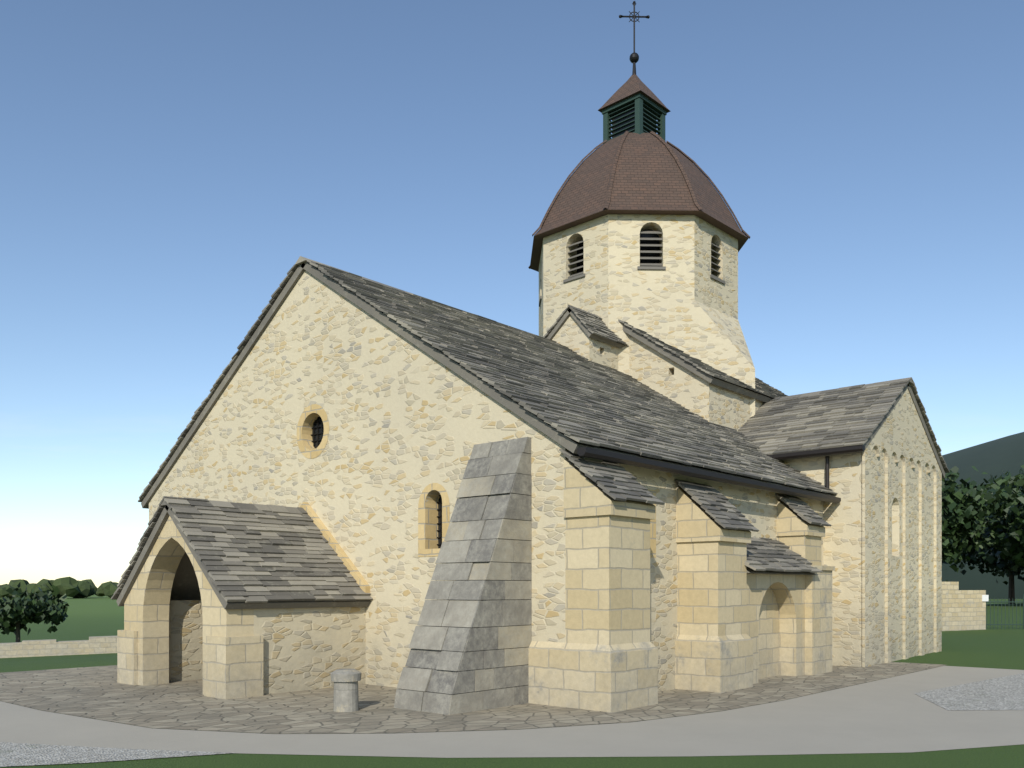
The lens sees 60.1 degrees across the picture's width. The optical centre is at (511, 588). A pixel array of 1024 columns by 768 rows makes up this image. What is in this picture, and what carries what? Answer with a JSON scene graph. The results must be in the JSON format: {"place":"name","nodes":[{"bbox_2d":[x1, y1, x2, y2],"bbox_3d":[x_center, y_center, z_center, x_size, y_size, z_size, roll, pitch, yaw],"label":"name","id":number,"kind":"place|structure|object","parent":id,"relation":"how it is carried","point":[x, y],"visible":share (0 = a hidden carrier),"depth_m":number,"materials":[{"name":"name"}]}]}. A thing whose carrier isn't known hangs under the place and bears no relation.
{"place":"outdoors","nodes":[
{"label":"outdoors","id":0,"kind":"place"},
{"bbox_2d":[0,742,226,766],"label":"gravel","id":1,"kind":"structure","parent":0,"point":[18,754],"depth_m":8.51,"materials":[{"name":"grey gravel"}]},
{"bbox_2d":[311,417,323,447],"bbox_3d":[-3.414,-2.800,15.912,0.660,0.660,0.020,0,0,41],"label":"oculus lead","id":2,"kind":"object","parent":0,"point":[317,433],"visible":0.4,"depth_m":15.99,"materials":[{"name":"black metal"}]},
{"bbox_2d":[312,417,323,446],"bbox_3d":[-3.401,-2.800,15.927,0.680,0.680,0.001,0,0,41],"label":"oculus glass","id":3,"kind":"object","parent":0,"point":[316,432],"visible":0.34,"depth_m":16.05,"materials":[{"name":"black glass"}]},
{"bbox_2d":[300,502,369,592],"bbox_3d":[-3.692,-0.725,15.824,3.480,1.650,0.100,0,0,41],"label":"porch coping","id":4,"kind":"object","parent":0,"point":[361,582],"visible":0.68,"depth_m":15.17,"materials":[{"name":"beige stone"}]},
{"bbox_2d":[438,498,439,547],"bbox_3d":[-1.027,-1.080,13.900,0.420,0.960,0.010,0,0,41],"label":"window glass","id":5,"kind":"object","parent":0,"point":[439,524],"visible":0.07,"depth_m":14.00,"materials":[{"name":"black glass"}]},
{"bbox_2d":[437,494,441,547],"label":"window bars","id":6,"kind":"object","parent":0,"point":[440,523],"visible":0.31,"depth_m":13.94,"materials":[{"name":"black metal"}]},
{"bbox_2d":[394,437,531,714],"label":"rake buttress","id":7,"kind":"structure","parent":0,"point":[470,642],"depth_m":11.99,"materials":[{"name":"grey stone"}]},
{"bbox_2d":[0,662,944,733],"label":"paving","id":8,"kind":"structure","parent":0,"point":[99,692],"depth_m":12.08,"materials":[{"name":"grey stone"}]},
{"bbox_2d":[124,515,253,694],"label":"arch","id":9,"kind":"structure","parent":8,"relation":"on","point":[146,608],"depth_m":14.57,"materials":[{"name":"beige stone"}]},
{"bbox_2d":[117,630,262,698],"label":"porch piers","id":10,"kind":"structure","parent":8,"relation":"on","point":[233,667],"depth_m":13.02,"materials":[{"name":"beige stone"}]},
{"bbox_2d":[169,600,365,694],"bbox_3d":[-4.361,0.900,15.067,3.240,1.400,2.120,0,0,41],"label":"porch side","id":11,"kind":"object","parent":8,"relation":"on","point":[308,648],"visible":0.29,"depth_m":14.18,"materials":[{"name":"beige stone"}]},
{"bbox_2d":[111,496,372,608],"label":"porch roof","id":12,"kind":"structure","parent":11,"relation":"on","point":[253,556],"depth_m":14.13,"materials":[{"name":"grey stone"}]},
{"bbox_2d":[330,669,360,711],"bbox_3d":[-2.171,1.327,11.581,0.394,0.545,0.400,0,0,41],"label":"bollard","id":13,"kind":"object","parent":8,"relation":"on","point":[345,698],"visible":1,"depth_m":11.44,"materials":[{"name":"grey stone"}]},
{"bbox_2d":[149,270,822,690],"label":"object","id":14,"kind":"object","parent":8,"relation":"on","point":[409,422],"visible":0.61,"depth_m":14.65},
{"bbox_2d":[297,404,328,458],"bbox_3d":[-3.449,-2.800,15.872,0.970,0.970,0.306,0,0,41],"label":"oculus ring","id":15,"kind":"object","parent":14,"relation":"attached to","point":[310,414],"visible":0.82,"depth_m":15.90,"materials":[{"name":"beige stone"}]},
{"bbox_2d":[418,483,448,556],"bbox_3d":[-1.102,-1.070,13.816,0.700,1.140,0.336,0,0,41],"label":"window trim","id":16,"kind":"structure","parent":14,"relation":"attached to","point":[427,528],"depth_m":13.85,"materials":[{"name":"beige stone"}]},
{"bbox_2d":[138,256,837,508],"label":"roof","id":17,"kind":"structure","parent":14,"relation":"on","point":[568,398],"depth_m":15.73,"materials":[{"name":"grey stone"}]},
{"bbox_2d":[577,445,864,503],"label":"gutters","id":18,"kind":"object","parent":17,"relation":"attached to","point":[588,452],"visible":0.9,"depth_m":14.84,"materials":[{"name":"black metal"}]},
{"bbox_2d":[552,315,617,370],"bbox_3d":[1.814,-5.580,21.367,1.240,1.760,1.500,0,0,41],"label":"dormer","id":19,"kind":"object","parent":14,"relation":"on","point":[572,335],"visible":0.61,"depth_m":20.74,"materials":[{"name":"beige stone"}]},
{"bbox_2d":[539,214,737,374],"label":"tower","id":20,"kind":"structure","parent":14,"relation":"on","point":[612,286],"depth_m":21.32,"materials":[{"name":"beige stone"}]},
{"bbox_2d":[577,229,659,274],"bbox_3d":[3.287,-8.275,23.802,4.204,1.150,4.204,0,0,41],"label":"dark belfry","id":21,"kind":"object","parent":20,"relation":"attached to","point":[579,251],"visible":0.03,"depth_m":21.71,"materials":[{"name":"black"}]},
{"bbox_2d":[539,231,724,306],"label":"belfry louvres","id":22,"kind":"object","parent":20,"relation":"attached to","point":[653,266],"visible":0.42,"depth_m":21.47,"materials":[{"name":"grey wood"}]},
{"bbox_2d":[530,133,748,271],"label":"dome","id":23,"kind":"structure","parent":20,"relation":"on","point":[649,178],"depth_m":21.93,"materials":[{"name":"brown tile"}]},
{"bbox_2d":[602,93,666,141],"bbox_3d":[3.287,-12.295,23.802,1.283,1.150,1.283,0,0,41],"label":"lantern","id":24,"kind":"object","parent":23,"relation":"on","point":[640,101],"depth_m":23.46,"materials":[{"name":"green wood"}]},
{"bbox_2d":[598,74,670,112],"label":"lantern roof","id":25,"kind":"structure","parent":24,"relation":"on","point":[633,85],"depth_m":23.48,"materials":[{"name":"brown tile"}]},
{"bbox_2d":[619,1,649,74],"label":"cross","id":26,"kind":"object","parent":25,"relation":"attached to","point":[634,58],"visible":1,"depth_m":23.78,"materials":[{"name":"black metal"}]},
{"bbox_2d":[648,489,736,557],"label":"slit trim","id":27,"kind":"structure","parent":14,"relation":"attached to","point":[653,537],"depth_m":13.62,"materials":[{"name":"beige stone"}]},
{"bbox_2d":[629,335,763,430],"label":"raised block","id":28,"kind":"structure","parent":14,"relation":"on","point":[656,371],"depth_m":20.58,"materials":[{"name":"beige stone"}]},
{"bbox_2d":[694,300,754,416],"bbox_3d":[3.287,-5.375,23.802,5.026,3.150,5.026,0,0,-2],"label":"broach","id":29,"kind":"object","parent":14,"relation":"on","point":[720,344],"visible":0.17,"depth_m":21.34,"materials":[{"name":"beige stone"}]},
{"bbox_2d":[528,641,564,706],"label":"plinth","id":30,"kind":"structure","parent":8,"relation":"on","point":[545,673],"depth_m":12.12,"materials":[{"name":"beige stone"}]},
{"bbox_2d":[562,642,657,711],"bbox_3d":[1.347,1.165,12.087,0.800,0.870,1.120,0,0,41],"label":"buttress base","id":31,"kind":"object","parent":8,"relation":"on","point":[609,678],"depth_m":11.72,"materials":[{"name":"beige stone"}]},
{"bbox_2d":[747,573,804,683],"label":"block door","id":32,"kind":"structure","parent":8,"relation":"on","point":[776,618],"depth_m":16.07,"materials":[{"name":"beige stone"}]},
{"bbox_2d":[777,535,820,565],"bbox_3d":[5.517,0.300,16.989,0.550,2.600,0.750,0,0,41],"label":"butt","id":33,"kind":"object","parent":8,"relation":"on","point":[807,547],"visible":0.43,"depth_m":16.70,"materials":[{"name":"beige stone"}]},
{"bbox_2d":[805,565,834,674],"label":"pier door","id":34,"kind":"structure","parent":8,"relation":"on","point":[818,623],"depth_m":16.51,"materials":[{"name":"beige stone"}]},
{"bbox_2d":[783,447,933,666],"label":"transept","id":35,"kind":"structure","parent":8,"relation":"on","point":[842,546],"depth_m":18.63,"materials":[{"name":"beige stone"}]},
{"bbox_2d":[738,377,949,477],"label":"transept roof","id":36,"kind":"structure","parent":35,"relation":"on","point":[855,415],"depth_m":19.72,"materials":[{"name":"grey stone"}]},
{"bbox_2d":[862,388,941,666],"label":"gable wall","id":37,"kind":"structure","parent":35,"relation":"attached to","point":[901,433],"depth_m":19.83,"materials":[{"name":"beige stone"}]},
{"bbox_2d":[0,666,1023,757],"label":"path","id":38,"kind":"structure","parent":0,"point":[895,714],"depth_m":9.70,"materials":[{"name":"concrete"}]},
{"bbox_2d":[0,595,1023,767],"bbox_3d":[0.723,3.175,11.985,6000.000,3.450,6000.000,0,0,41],"label":"ground","id":39,"kind":"structure","parent":0,"point":[997,647],"depth_m":8.45,"materials":[{"name":"green plant"}]},
{"bbox_2d":[0,583,68,641],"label":"tree","id":40,"kind":"object","parent":39,"relation":"on","point":[24,608],"depth_m":35.62,"materials":[{"name":"green plant"}]},
{"bbox_2d":[0,636,116,657],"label":"field wall","id":41,"kind":"structure","parent":39,"relation":"on","point":[91,645],"depth_m":28.60,"materials":[{"name":"stone"}]},
{"bbox_2d":[0,577,117,598],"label":"trees","id":42,"kind":"object","parent":39,"relation":"on","point":[72,587],"visible":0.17,"depth_m":421.30,"materials":[{"name":"green plant"}]},
{"bbox_2d":[942,466,999,581],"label":"tree","id":43,"kind":"object","parent":39,"relation":"on","point":[961,513],"visible":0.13,"depth_m":69.11,"materials":[{"name":"green plant"}]},
{"bbox_2d":[951,483,1023,603],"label":"tree","id":44,"kind":"object","parent":39,"relation":"on","point":[974,560],"depth_m":97.26,"materials":[{"name":"green plant"}]},
{"bbox_2d":[973,465,1023,577],"bbox_3d":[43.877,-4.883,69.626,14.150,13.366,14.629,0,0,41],"label":"tree","id":45,"kind":"object","parent":39,"relation":"on","point":[1007,536],"visible":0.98,"depth_m":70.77,"materials":[{"name":"green plant"}]},
{"bbox_2d":[986,594,1023,628],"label":"fence","id":46,"kind":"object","parent":39,"relation":"on","point":[1005,602],"depth_m":32.13,"materials":[{"name":"grey"}]},
{"bbox_2d":[982,595,988,600],"bbox_3d":[17.032,0.335,31.864,0.325,0.230,0.022,0,0,-26],"label":"sign","id":47,"kind":"object","parent":46,"relation":"attached to","point":[985,597],"visible":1,"depth_m":31.86,"materials":[{"name":"white"}]},
{"bbox_2d":[0,0,1023,587],"label":"sky","id":48,"kind":"structure","parent":0,"point":[166,165],"materials":[{"name":"blue"}]},
{"bbox_2d":[543,304,628,347],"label":"dormer roof","id":49,"kind":"structure","parent":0,"point":[593,326],"depth_m":20.79,"materials":[{"name":"grey stone"}]},
{"bbox_2d":[565,515,649,644],"bbox_3d":[1.317,0.320,12.113,0.720,2.560,0.980,0,0,41],"label":"butt","id":50,"kind":"object","parent":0,"point":[607,579],"visible":0.79,"depth_m":11.78,"materials":[{"name":"beige stone"}]},
{"bbox_2d":[564,459,655,519],"bbox_3d":[1.340,-1.360,12.093,0.780,0.800,1.060,0,0,41],"label":"butt cap","id":51,"kind":"object","parent":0,"point":[584,496],"visible":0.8,"depth_m":11.77,"materials":[{"name":"beige stone"}]},
{"bbox_2d":[559,449,664,504],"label":"butt tiles","id":52,"kind":"object","parent":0,"point":[614,480],"visible":0.98,"depth_m":11.92,"materials":[{"name":"grey stone"}]},
{"bbox_2d":[618,319,787,402],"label":"raised roof","id":53,"kind":"structure","parent":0,"point":[764,392],"depth_m":20.70,"materials":[{"name":"grey stone"}]},
{"bbox_2d":[677,541,746,635],"bbox_3d":[3.229,0.430,14.274,0.720,2.340,0.950,0,0,41],"label":"butt","id":54,"kind":"object","parent":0,"point":[711,588],"visible":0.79,"depth_m":13.95,"materials":[{"name":"beige stone"}]},
{"bbox_2d":[676,486,750,542],"bbox_3d":[3.251,-1.190,14.254,0.780,0.900,1.030,0,0,41],"label":"butt cap","id":55,"kind":"object","parent":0,"point":[695,522],"visible":0.8,"depth_m":13.94,"materials":[{"name":"beige stone"}]},
{"bbox_2d":[675,634,752,692],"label":"butt plinth","id":56,"kind":"structure","parent":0,"point":[719,664],"depth_m":13.88,"materials":[{"name":"beige stone"}]},
{"bbox_2d":[675,479,758,531],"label":"butt tiles","id":57,"kind":"object","parent":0,"point":[718,507],"visible":1,"depth_m":14.11,"materials":[{"name":"grey stone"}]},
{"bbox_2d":[744,537,822,574],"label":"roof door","id":58,"kind":"structure","parent":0,"point":[767,556],"depth_m":15.56,"materials":[{"name":"grey stone"}]},
{"bbox_2d":[776,500,824,536],"bbox_3d":[5.540,-1.350,16.969,0.610,0.700,0.830,0,0,41],"label":"butt cap","id":59,"kind":"object","parent":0,"point":[790,522],"visible":0.8,"depth_m":16.73,"materials":[{"name":"beige stone"}]},
{"bbox_2d":[775,493,831,525],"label":"butt tiles","id":60,"kind":"object","parent":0,"point":[803,510],"visible":0.98,"depth_m":16.83,"materials":[{"name":"grey stone"}]},
{"bbox_2d":[942,582,985,630],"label":"gate wall","id":61,"kind":"structure","parent":0,"point":[963,609],"depth_m":31.33,"materials":[{"name":"beige stone"}]},
{"bbox_2d":[914,673,1023,710],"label":"gravel","id":62,"kind":"structure","parent":0,"point":[1004,693],"depth_m":13.21,"materials":[{"name":"grey gravel"}]},
{"bbox_2d":[942,432,1023,598],"bbox_3d":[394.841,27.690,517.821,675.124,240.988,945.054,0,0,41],"label":"hill","id":63,"kind":"structure","parent":0,"point":[993,458],"depth_m":315.95,"materials":[{"name":"green plant"}]},
{"bbox_3d":[3.287,-9.080,23.802,5.227,0.120,5.227,0,0,41],"label":"cornice","id":64,"kind":"object","parent":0,"visible":0},
{"bbox_2d":[528,131,749,268],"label":"dome ribs","id":65,"kind":"object","parent":64,"relation":"on","point":[612,174],"visible":0.44,"depth_m":22.54,"materials":[{"name":"brown tile"}]}
]}

